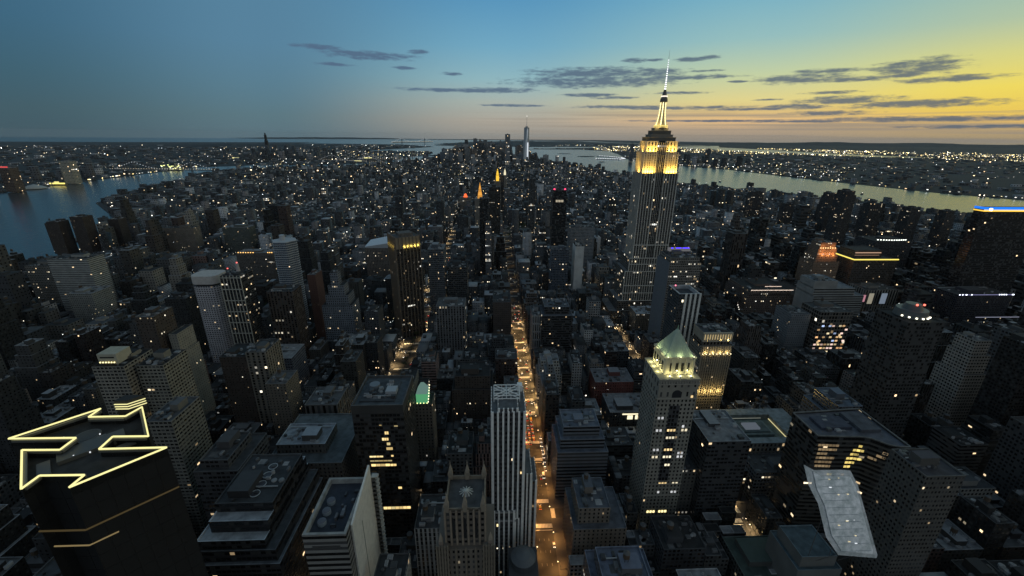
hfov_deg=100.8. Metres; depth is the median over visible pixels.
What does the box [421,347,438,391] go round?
office building
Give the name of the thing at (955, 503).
loft building
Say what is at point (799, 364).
loft building
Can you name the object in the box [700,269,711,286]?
office building
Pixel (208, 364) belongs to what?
loft building
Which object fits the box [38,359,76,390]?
apartment building
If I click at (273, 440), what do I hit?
apartment building
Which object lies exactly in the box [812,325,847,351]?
show window
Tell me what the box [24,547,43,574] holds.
apartment building
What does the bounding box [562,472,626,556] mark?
office building
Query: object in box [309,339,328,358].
apartment building
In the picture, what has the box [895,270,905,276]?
loft building
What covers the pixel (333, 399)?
office building
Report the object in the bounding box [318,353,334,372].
apartment building
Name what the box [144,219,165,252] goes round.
apartment building
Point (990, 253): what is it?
office tower
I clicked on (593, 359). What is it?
office building
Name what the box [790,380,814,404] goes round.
office building
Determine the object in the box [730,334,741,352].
loft building
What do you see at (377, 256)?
slant roof building
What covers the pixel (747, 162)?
skyscraper
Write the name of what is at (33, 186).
dome
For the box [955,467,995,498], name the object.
loft building
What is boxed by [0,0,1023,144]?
sky
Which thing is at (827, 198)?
apartment tower
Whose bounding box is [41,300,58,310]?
apartment building
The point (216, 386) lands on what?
loft building
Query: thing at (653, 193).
spire skyscraper
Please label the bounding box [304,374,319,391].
row house
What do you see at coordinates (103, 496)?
outlined roof tower
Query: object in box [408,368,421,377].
office building
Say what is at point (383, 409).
dark slab tower
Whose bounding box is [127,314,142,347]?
apartment building
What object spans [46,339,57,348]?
row house
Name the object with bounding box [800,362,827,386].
loft building
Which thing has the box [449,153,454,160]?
skyscraper
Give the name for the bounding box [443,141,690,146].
southern island
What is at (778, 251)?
office building
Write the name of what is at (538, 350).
loft building
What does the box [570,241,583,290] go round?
office building
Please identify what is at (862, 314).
loft building
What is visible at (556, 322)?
office building
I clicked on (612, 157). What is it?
lit causeway
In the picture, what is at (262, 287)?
apartment building
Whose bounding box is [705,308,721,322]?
loft building
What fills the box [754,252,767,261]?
office building
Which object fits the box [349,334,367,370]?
apartment building
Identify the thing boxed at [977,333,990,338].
office building
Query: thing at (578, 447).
office building
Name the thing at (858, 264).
station block
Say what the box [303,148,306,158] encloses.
skyscraper
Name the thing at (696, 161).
western city blocks
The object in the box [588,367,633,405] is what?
office building
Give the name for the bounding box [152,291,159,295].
loft building
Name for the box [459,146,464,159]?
skyscraper
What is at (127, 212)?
apartment building
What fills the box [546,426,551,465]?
office building
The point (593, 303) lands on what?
loft building
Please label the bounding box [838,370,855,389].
loft building
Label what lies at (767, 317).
office building
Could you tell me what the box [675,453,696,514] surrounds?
office building
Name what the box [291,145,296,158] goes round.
skyscraper
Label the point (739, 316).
loft building
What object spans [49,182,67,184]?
lit pier
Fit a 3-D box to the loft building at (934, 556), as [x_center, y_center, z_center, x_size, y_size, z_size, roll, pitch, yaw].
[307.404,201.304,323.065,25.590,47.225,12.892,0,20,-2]
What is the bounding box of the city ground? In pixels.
[16,179,751,575]
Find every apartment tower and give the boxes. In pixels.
[44,218,56,253]
[46,218,79,254]
[69,214,101,252]
[92,348,152,418]
[107,216,132,247]
[135,306,177,351]
[136,348,198,414]
[147,396,212,538]
[168,324,215,414]
[219,262,265,343]
[266,284,310,358]
[307,269,326,339]
[485,220,490,274]
[499,174,503,228]
[528,177,535,233]
[549,188,566,255]
[743,190,763,217]
[777,202,794,223]
[815,191,836,221]
[815,206,830,230]
[823,188,856,245]
[854,201,882,235]
[892,206,921,240]
[927,209,955,246]
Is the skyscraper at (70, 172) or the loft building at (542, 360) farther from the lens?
the skyscraper at (70, 172)
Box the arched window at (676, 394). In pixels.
[672,390,681,397]
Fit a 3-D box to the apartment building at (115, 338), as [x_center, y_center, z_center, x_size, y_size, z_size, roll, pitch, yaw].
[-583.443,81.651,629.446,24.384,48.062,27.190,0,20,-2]
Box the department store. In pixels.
[723,277,795,314]
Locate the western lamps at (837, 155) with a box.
[549,145,1023,185]
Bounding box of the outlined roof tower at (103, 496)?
[8,395,208,575]
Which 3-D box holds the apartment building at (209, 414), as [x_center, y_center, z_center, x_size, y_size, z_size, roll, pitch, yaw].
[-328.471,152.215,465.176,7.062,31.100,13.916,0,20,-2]
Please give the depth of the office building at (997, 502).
356.30 m
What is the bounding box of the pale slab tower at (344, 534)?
[302,465,387,575]
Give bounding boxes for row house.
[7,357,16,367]
[31,401,40,412]
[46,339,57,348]
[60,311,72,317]
[208,362,220,383]
[212,367,223,380]
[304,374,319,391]
[561,395,566,402]
[761,390,774,408]
[769,379,774,385]
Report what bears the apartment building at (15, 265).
on the city ground
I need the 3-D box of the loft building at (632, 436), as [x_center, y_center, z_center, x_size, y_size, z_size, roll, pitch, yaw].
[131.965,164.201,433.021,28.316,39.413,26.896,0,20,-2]
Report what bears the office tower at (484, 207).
on the city ground
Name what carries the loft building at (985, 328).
on the city ground
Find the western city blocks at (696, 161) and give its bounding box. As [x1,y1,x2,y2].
[534,147,1023,197]
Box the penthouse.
[96,346,130,363]
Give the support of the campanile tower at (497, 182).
on the city ground
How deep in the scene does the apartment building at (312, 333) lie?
674.48 m
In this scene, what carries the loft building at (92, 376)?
on the city ground
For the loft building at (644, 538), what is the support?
on the city ground
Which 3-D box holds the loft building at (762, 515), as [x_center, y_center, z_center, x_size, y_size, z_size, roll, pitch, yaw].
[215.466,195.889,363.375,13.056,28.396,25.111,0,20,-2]
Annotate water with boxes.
[0,137,1023,258]
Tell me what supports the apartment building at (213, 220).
on the city ground
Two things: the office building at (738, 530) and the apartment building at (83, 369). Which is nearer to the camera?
the office building at (738, 530)
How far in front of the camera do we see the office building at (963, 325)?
642.80 m
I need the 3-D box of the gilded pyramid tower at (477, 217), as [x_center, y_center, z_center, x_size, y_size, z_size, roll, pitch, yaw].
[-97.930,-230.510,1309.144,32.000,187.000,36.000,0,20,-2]
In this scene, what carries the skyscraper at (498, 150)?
on the city ground
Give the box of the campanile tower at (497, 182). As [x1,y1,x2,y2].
[494,169,500,212]
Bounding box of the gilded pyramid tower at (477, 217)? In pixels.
[475,184,481,229]
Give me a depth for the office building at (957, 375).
467.32 m
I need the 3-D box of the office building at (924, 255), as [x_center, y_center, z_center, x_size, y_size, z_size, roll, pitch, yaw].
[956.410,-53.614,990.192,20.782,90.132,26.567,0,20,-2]
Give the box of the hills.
[110,137,1023,147]
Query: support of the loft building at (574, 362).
on the city ground
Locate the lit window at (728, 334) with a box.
[704,334,731,339]
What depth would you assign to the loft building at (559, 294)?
769.28 m
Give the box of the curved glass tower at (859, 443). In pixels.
[769,408,910,539]
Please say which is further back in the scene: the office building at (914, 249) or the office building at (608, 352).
the office building at (914, 249)
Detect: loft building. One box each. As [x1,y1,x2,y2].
[0,474,23,507]
[19,496,26,505]
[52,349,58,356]
[84,372,95,381]
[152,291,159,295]
[206,362,214,367]
[207,414,234,444]
[211,379,223,393]
[386,538,391,552]
[390,537,401,552]
[399,531,417,575]
[410,357,422,367]
[432,460,447,493]
[437,365,455,402]
[447,428,473,474]
[462,349,480,360]
[484,360,494,386]
[487,337,490,356]
[495,348,517,386]
[504,376,518,386]
[523,289,539,321]
[525,306,529,331]
[526,308,529,343]
[533,345,553,385]
[535,351,561,401]
[541,269,548,290]
[541,378,558,444]
[554,285,564,298]
[558,403,567,414]
[566,386,584,408]
[568,352,581,386]
[580,318,592,345]
[585,295,600,319]
[590,335,606,352]
[594,260,608,290]
[599,271,614,297]
[605,329,622,341]
[612,342,628,367]
[615,455,631,468]
[619,469,630,492]
[625,530,634,545]
[626,538,637,545]
[628,302,650,330]
[628,433,635,456]
[633,522,654,555]
[640,331,660,361]
[646,556,659,575]
[674,568,720,575]
[694,522,708,536]
[697,315,708,322]
[699,301,707,314]
[700,286,710,304]
[700,512,721,525]
[701,537,721,570]
[702,523,720,539]
[705,277,720,298]
[705,293,720,308]
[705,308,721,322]
[707,532,718,540]
[712,305,726,324]
[715,541,723,549]
[717,506,736,525]
[719,550,728,575]
[720,395,729,408]
[723,368,753,401]
[724,289,738,311]
[729,346,759,373]
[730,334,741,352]
[734,309,749,322]
[737,467,747,499]
[742,253,752,268]
[745,494,782,535]
[747,309,762,323]
[747,368,762,401]
[747,397,760,408]
[758,390,767,402]
[759,332,777,374]
[759,395,771,408]
[763,386,781,401]
[771,356,796,378]
[774,347,796,360]
[774,394,799,416]
[776,254,786,270]
[791,360,804,375]
[793,345,820,362]
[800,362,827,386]
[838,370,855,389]
[848,240,853,245]
[851,316,860,323]
[856,318,871,330]
[859,312,868,317]
[865,312,874,321]
[892,271,902,283]
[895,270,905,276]
[895,279,912,288]
[899,282,930,303]
[903,411,942,446]
[911,393,920,412]
[915,263,933,277]
[921,540,944,572]
[925,263,939,277]
[928,309,939,318]
[934,519,983,571]
[942,317,952,330]
[945,557,1003,575]
[946,492,963,519]
[950,495,1014,560]
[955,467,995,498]
[974,321,992,334]
[986,320,1000,327]
[988,559,1023,575]
[1003,311,1017,323]
[1006,305,1021,316]
[1008,288,1015,306]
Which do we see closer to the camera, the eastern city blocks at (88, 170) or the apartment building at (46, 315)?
the apartment building at (46, 315)
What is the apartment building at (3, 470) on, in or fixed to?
on the city ground
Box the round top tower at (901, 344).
[849,301,945,437]
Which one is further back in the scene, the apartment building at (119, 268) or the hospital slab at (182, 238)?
the hospital slab at (182, 238)
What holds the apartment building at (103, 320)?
on the city ground
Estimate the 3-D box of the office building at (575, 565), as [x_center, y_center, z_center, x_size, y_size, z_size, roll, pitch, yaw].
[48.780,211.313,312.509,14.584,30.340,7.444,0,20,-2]
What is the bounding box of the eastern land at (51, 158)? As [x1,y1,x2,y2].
[0,142,430,192]
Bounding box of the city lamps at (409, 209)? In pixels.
[38,163,948,415]
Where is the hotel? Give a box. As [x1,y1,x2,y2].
[795,238,839,279]
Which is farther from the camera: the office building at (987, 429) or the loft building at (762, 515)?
the office building at (987, 429)
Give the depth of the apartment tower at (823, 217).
1504.95 m
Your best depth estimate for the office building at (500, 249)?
970.41 m
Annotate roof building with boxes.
[365,236,389,276]
[508,545,538,575]
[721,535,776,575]
[853,236,912,267]
[930,286,1013,324]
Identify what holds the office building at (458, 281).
on the city ground
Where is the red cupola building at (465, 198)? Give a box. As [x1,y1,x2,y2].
[460,194,470,213]
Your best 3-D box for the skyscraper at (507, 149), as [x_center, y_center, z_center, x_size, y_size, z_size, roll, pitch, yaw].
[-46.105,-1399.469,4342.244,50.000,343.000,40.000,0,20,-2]
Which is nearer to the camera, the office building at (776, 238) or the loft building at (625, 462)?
the loft building at (625, 462)
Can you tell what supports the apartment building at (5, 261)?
on the city ground
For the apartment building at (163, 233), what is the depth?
1134.07 m
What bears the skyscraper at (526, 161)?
on the city ground
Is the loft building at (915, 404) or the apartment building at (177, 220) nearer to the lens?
the loft building at (915, 404)
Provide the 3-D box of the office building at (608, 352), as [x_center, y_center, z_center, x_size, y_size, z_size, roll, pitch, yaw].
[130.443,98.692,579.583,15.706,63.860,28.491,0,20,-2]
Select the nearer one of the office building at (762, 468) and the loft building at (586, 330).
the office building at (762, 468)
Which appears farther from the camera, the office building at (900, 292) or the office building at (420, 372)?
the office building at (900, 292)
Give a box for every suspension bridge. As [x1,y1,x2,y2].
[112,161,214,174]
[318,155,383,163]
[359,155,425,162]
[391,138,431,143]
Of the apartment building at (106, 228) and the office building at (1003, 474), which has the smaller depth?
the office building at (1003, 474)
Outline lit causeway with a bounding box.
[596,156,625,159]
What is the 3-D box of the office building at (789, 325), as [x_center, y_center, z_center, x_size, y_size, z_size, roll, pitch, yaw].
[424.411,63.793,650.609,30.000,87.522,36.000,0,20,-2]
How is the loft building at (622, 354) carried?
on the city ground
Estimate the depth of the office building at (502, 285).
750.93 m
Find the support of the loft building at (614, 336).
on the city ground
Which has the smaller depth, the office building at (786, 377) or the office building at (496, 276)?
the office building at (786, 377)
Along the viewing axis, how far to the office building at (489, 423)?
421.26 m
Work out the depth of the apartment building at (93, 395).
466.99 m
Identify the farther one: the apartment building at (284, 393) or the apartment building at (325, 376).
the apartment building at (325, 376)
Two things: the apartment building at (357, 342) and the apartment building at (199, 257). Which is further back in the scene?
the apartment building at (199, 257)
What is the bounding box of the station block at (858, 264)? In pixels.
[835,246,898,285]
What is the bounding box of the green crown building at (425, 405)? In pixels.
[415,382,438,461]
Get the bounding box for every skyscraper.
[0,167,25,191]
[58,160,82,183]
[223,146,228,158]
[237,147,243,160]
[257,147,261,157]
[264,133,269,151]
[272,146,276,157]
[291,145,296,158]
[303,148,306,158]
[440,152,445,161]
[443,149,448,158]
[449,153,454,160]
[453,154,458,163]
[458,152,462,161]
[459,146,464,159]
[465,148,469,160]
[472,148,476,161]
[479,143,483,153]
[486,149,490,158]
[492,143,494,156]
[497,144,500,158]
[505,134,509,165]
[517,145,521,153]
[517,154,522,163]
[523,126,528,158]
[523,159,529,166]
[601,53,678,323]
[628,143,633,161]
[685,153,690,163]
[744,158,750,166]
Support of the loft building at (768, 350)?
on the city ground
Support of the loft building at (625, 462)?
on the city ground
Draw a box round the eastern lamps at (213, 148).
[3,145,426,184]
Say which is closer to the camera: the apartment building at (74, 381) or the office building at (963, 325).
the apartment building at (74, 381)
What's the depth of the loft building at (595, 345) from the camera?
619.40 m
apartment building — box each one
[0,244,14,270]
[0,266,5,272]
[0,271,33,307]
[0,297,25,369]
[0,354,9,374]
[0,372,45,476]
[0,459,7,473]
[0,504,38,556]
[0,556,32,575]
[3,296,24,323]
[4,302,21,326]
[9,249,24,261]
[9,370,21,387]
[11,259,19,270]
[11,508,20,513]
[14,338,59,401]
[14,503,33,525]
[17,257,36,271]
[20,299,44,326]
[21,326,50,341]
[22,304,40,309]
[24,388,31,401]
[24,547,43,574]
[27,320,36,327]
[28,285,35,296]
[30,513,39,529]
[32,532,52,564]
[33,557,62,575]
[36,386,77,412]
[37,307,60,325]
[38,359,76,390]
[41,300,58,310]
[41,404,77,426]
[44,318,85,339]
[54,331,82,363]
[55,399,70,406]
[63,376,92,389]
[68,379,91,414]
[73,323,107,362]
[73,359,93,377]
[83,381,108,417]
[85,316,113,327]
[96,221,108,233]
[98,322,114,336]
[100,225,118,246]
[104,328,129,347]
[107,312,127,330]
[110,272,120,289]
[113,252,126,279]
[118,273,143,297]
[119,197,136,223]
[119,244,144,276]
[119,295,132,314]
[119,335,130,348]
[122,311,138,330]
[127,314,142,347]
[130,278,158,313]
[131,344,143,348]
[133,245,150,265]
[138,262,166,290]
[143,254,159,266]
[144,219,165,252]
[146,217,170,252]
[156,251,183,281]
[157,295,166,304]
[164,292,209,354]
[168,254,190,291]
[171,215,184,225]
[175,274,192,292]
[182,253,192,271]
[184,208,198,225]
[188,286,194,292]
[191,248,207,264]
[204,359,210,384]
[205,208,221,235]
[205,411,217,421]
[207,263,219,269]
[208,258,225,270]
[212,391,224,406]
[213,253,228,259]
[218,393,229,403]
[219,343,260,422]
[219,395,232,414]
[221,379,227,393]
[223,422,264,433]
[236,246,277,280]
[245,339,285,422]
[254,280,272,304]
[261,310,273,337]
[263,207,274,232]
[265,368,303,434]
[267,204,280,222]
[267,435,281,453]
[270,221,285,239]
[272,273,279,286]
[277,203,294,237]
[297,233,309,240]
[297,237,317,279]
[301,392,309,399]
[303,389,314,413]
[307,323,316,345]
[308,303,314,322]
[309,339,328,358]
[316,365,333,386]
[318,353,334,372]
[320,249,337,292]
[328,244,343,274]
[329,369,341,385]
[332,334,351,375]
[335,375,355,412]
[340,345,365,394]
[341,329,352,338]
[344,263,361,278]
[346,274,364,304]
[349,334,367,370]
[355,328,368,334]
[360,305,368,321]
[364,305,384,339]
[365,330,385,374]
[365,371,376,375]
[367,226,376,242]
[370,277,385,299]
[383,341,392,370]
[385,274,394,322]
[390,224,401,233]
[422,264,425,290]
[452,361,492,422]
[493,289,510,333]
[1015,273,1023,280]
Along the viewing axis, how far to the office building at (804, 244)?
1081.30 m
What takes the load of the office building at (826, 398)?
on the city ground
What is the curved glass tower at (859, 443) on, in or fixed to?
on the city ground
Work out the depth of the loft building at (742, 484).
390.24 m
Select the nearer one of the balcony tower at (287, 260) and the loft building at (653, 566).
the loft building at (653, 566)
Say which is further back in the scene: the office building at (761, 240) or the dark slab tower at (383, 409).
the office building at (761, 240)
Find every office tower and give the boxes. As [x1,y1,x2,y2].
[427,242,447,312]
[479,196,488,275]
[489,184,499,234]
[548,245,568,290]
[567,224,594,274]
[648,247,700,338]
[945,206,1023,292]
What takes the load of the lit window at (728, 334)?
in the colonnade tower at (710, 347)
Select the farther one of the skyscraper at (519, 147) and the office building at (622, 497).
the skyscraper at (519, 147)
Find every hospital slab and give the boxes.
[47,253,117,310]
[162,225,203,252]
[222,224,257,252]
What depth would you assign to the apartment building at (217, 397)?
489.13 m
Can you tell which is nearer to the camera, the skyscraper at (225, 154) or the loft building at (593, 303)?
the loft building at (593, 303)
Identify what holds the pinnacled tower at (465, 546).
on the city ground
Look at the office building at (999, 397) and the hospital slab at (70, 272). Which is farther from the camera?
the hospital slab at (70, 272)
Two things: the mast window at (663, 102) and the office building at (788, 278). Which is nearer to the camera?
the mast window at (663, 102)
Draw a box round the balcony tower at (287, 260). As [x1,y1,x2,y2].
[272,234,309,321]
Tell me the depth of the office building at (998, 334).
508.45 m
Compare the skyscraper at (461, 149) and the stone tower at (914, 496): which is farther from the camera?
the skyscraper at (461, 149)
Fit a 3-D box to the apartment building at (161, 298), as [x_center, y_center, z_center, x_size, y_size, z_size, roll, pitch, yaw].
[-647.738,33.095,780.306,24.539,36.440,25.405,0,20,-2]
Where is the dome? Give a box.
[25,184,46,188]
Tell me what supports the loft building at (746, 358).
on the city ground
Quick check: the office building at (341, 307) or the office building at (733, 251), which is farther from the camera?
the office building at (733, 251)
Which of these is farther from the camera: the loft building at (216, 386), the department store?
the department store
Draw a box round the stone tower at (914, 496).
[843,448,965,575]
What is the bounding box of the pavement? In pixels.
[10,189,848,575]
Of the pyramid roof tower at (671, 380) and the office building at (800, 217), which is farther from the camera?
the office building at (800, 217)
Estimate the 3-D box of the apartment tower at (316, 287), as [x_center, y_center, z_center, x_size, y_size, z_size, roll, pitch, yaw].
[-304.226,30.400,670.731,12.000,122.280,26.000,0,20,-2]
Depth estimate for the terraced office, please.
271.12 m
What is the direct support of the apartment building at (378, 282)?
on the city ground
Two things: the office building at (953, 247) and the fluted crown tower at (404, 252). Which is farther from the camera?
the office building at (953, 247)
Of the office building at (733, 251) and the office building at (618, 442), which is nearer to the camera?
the office building at (618, 442)
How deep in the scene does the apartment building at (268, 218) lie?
1243.93 m
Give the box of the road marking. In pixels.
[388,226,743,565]
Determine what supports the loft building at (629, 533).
on the city ground
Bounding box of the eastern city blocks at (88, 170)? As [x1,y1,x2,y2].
[0,144,432,191]
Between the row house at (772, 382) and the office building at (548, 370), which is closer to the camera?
the office building at (548, 370)
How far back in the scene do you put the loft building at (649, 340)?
622.48 m
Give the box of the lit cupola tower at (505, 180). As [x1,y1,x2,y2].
[504,170,506,187]
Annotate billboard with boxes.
[865,293,874,310]
[878,293,887,307]
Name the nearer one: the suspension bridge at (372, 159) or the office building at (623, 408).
the office building at (623, 408)
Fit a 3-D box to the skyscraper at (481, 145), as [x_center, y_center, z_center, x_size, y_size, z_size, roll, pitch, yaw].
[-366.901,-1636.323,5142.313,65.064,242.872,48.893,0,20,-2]
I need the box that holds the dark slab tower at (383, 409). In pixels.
[351,375,421,536]
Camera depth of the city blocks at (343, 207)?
1499.65 m
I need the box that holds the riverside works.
[160,163,182,168]
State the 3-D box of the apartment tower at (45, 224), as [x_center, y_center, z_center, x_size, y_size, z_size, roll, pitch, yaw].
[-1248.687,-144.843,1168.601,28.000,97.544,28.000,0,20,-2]
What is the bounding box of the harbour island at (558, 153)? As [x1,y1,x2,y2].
[428,153,594,156]
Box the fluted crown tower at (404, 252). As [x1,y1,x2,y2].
[387,230,425,338]
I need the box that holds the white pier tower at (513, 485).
[491,382,536,575]
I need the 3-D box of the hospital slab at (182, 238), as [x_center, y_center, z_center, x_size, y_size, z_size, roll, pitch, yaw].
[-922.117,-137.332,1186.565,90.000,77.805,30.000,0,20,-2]
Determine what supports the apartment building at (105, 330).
on the city ground
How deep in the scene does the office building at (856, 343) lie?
641.51 m
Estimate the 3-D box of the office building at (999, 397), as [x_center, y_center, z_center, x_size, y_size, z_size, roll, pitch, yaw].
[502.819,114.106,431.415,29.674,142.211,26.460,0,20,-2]
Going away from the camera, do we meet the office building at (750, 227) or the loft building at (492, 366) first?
the loft building at (492, 366)
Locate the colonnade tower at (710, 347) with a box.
[689,323,733,409]
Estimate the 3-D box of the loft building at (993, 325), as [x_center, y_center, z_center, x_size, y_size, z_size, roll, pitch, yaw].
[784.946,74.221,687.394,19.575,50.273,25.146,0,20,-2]
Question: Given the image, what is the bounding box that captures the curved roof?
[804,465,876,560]
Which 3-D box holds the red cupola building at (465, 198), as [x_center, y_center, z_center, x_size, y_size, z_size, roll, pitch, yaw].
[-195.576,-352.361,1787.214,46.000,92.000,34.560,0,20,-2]
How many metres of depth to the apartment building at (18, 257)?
941.16 m
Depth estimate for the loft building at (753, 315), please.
706.23 m
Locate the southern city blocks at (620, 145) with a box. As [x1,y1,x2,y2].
[449,142,636,146]
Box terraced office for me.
[197,453,324,575]
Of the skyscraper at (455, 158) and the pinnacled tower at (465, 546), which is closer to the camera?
the pinnacled tower at (465, 546)
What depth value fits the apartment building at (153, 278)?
832.58 m
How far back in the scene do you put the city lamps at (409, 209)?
2209.77 m
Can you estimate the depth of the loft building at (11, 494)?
381.68 m
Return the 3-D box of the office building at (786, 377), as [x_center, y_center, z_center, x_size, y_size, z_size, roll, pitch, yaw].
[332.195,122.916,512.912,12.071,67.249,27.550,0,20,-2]
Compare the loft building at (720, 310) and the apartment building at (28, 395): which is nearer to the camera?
the apartment building at (28, 395)
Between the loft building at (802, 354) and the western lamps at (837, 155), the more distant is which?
the western lamps at (837, 155)
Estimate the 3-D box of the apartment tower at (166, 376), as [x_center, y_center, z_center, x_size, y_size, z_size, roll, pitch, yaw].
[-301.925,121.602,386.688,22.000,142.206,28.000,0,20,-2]
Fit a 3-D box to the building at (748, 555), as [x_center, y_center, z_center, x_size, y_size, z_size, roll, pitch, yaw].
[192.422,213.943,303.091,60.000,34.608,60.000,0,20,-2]
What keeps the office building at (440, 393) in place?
on the city ground
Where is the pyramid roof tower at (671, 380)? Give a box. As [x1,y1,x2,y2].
[629,325,700,529]
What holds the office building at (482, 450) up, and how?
on the city ground
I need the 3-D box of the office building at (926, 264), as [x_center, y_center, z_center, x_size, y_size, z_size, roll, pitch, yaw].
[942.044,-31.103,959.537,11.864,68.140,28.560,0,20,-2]
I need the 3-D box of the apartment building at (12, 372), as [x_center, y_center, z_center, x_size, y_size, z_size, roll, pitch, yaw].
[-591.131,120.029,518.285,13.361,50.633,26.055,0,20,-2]
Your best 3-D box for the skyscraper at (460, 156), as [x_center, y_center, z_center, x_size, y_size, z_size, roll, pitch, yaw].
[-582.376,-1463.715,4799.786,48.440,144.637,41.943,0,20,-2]
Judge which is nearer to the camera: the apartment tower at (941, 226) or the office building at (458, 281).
the office building at (458, 281)
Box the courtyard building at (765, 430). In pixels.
[714,408,791,453]
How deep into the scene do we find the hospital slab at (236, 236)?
1160.10 m
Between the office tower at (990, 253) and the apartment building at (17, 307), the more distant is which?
the office tower at (990, 253)
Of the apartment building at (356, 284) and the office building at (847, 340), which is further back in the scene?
the apartment building at (356, 284)
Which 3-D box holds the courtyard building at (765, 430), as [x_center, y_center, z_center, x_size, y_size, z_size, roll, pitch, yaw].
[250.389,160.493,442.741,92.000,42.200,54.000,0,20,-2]
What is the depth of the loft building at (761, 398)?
503.94 m
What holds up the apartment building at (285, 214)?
on the city ground
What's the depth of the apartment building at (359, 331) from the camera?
602.98 m
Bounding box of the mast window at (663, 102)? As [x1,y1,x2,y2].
[654,102,666,126]
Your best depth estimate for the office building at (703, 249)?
1032.71 m
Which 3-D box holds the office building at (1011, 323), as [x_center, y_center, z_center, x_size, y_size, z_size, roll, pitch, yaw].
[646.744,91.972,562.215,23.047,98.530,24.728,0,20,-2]
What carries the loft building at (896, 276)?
on the city ground
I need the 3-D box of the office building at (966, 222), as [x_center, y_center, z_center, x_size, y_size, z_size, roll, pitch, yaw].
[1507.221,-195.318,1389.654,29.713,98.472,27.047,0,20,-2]
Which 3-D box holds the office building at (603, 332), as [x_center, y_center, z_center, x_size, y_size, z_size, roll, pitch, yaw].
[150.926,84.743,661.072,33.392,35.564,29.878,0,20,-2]
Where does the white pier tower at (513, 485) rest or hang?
on the city ground
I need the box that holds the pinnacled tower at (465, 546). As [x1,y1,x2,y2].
[436,462,494,575]
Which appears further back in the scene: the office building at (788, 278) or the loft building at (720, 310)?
the office building at (788, 278)
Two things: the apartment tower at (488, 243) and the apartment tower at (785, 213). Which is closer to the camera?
the apartment tower at (488, 243)
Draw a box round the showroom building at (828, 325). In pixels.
[801,297,853,351]
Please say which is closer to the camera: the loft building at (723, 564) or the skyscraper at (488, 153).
the loft building at (723, 564)
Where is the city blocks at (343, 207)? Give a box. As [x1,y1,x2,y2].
[23,153,1023,575]
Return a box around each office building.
[24,260,62,304]
[67,285,118,321]
[193,429,270,520]
[272,413,360,485]
[281,344,309,387]
[304,385,350,413]
[322,269,362,338]
[374,553,411,575]
[400,369,429,400]
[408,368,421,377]
[414,494,445,575]
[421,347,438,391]
[431,385,445,404]
[436,297,466,355]
[436,411,447,446]
[447,260,468,309]
[473,418,487,433]
[473,425,490,496]
[474,434,477,445]
[487,417,490,428]
[488,330,506,384]
[490,266,501,281]
[494,233,505,270]
[498,281,509,289]
[529,300,540,357]
[538,356,558,424]
[539,298,572,351]
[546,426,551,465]
[550,409,608,497]
[559,359,571,394]
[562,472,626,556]
[567,555,583,575]
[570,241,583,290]
[570,349,581,360]
[576,285,592,311]
[582,546,652,575]
[585,351,603,381]
[585,399,601,426]
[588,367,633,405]
[593,237,595,258]
[598,329,622,338]
[599,340,616,367]
[600,393,640,426]
[601,427,632,457]
[618,486,628,506]
[622,494,637,529]
[627,358,644,392]
[648,515,706,575]
[669,239,674,246]
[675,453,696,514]
[686,410,750,522]
[697,243,710,264]
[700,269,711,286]
[718,230,747,290]
[719,525,733,542]
[720,300,732,318]
[722,227,735,248]
[728,213,741,229]
[730,400,752,408]
[730,525,745,535]
[734,320,761,356]
[738,269,744,276]
[742,261,761,276]
[743,453,781,500]
[745,235,759,252]
[747,217,758,238]
[751,217,768,237]
[753,234,764,246]
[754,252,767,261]
[756,363,770,389]
[758,312,773,327]
[760,320,774,337]
[761,258,779,278]
[765,525,841,575]
[768,272,777,280]
[770,233,783,247]
[771,245,785,258]
[771,301,810,347]
[773,522,785,529]
[774,362,803,394]
[779,240,791,260]
[781,272,795,284]
[785,242,805,277]
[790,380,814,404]
[791,203,810,231]
[792,274,863,318]
[795,242,808,249]
[799,387,862,411]
[800,224,815,240]
[803,357,839,383]
[813,349,826,357]
[822,381,848,394]
[826,346,861,385]
[843,334,850,348]
[847,324,867,335]
[847,331,868,353]
[848,282,898,311]
[876,202,885,226]
[893,285,903,303]
[900,285,934,308]
[904,266,922,281]
[905,241,922,268]
[910,246,932,269]
[914,376,934,412]
[916,275,933,283]
[923,259,939,268]
[923,278,944,290]
[924,331,991,425]
[925,329,952,379]
[925,426,988,472]
[930,248,950,267]
[932,413,953,425]
[933,258,953,284]
[946,239,962,260]
[951,320,984,335]
[959,231,965,238]
[960,415,1004,476]
[963,216,970,230]
[965,333,1023,426]
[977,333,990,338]
[981,416,1023,500]
[984,325,1023,372]
[989,493,1004,510]
[995,521,1023,559]
[997,321,1023,331]
[1000,490,1023,532]
[1004,311,1016,316]
[1009,297,1022,306]
[1012,281,1023,300]
[1017,307,1023,327]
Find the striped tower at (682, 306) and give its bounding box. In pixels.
[661,285,701,346]
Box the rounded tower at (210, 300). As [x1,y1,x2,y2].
[191,270,234,361]
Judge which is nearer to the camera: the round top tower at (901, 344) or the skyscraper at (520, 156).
the round top tower at (901, 344)
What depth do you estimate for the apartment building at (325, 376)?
526.21 m
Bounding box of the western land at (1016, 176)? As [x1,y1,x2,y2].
[253,138,1023,199]
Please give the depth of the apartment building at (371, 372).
542.76 m
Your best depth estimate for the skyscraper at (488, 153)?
4986.31 m

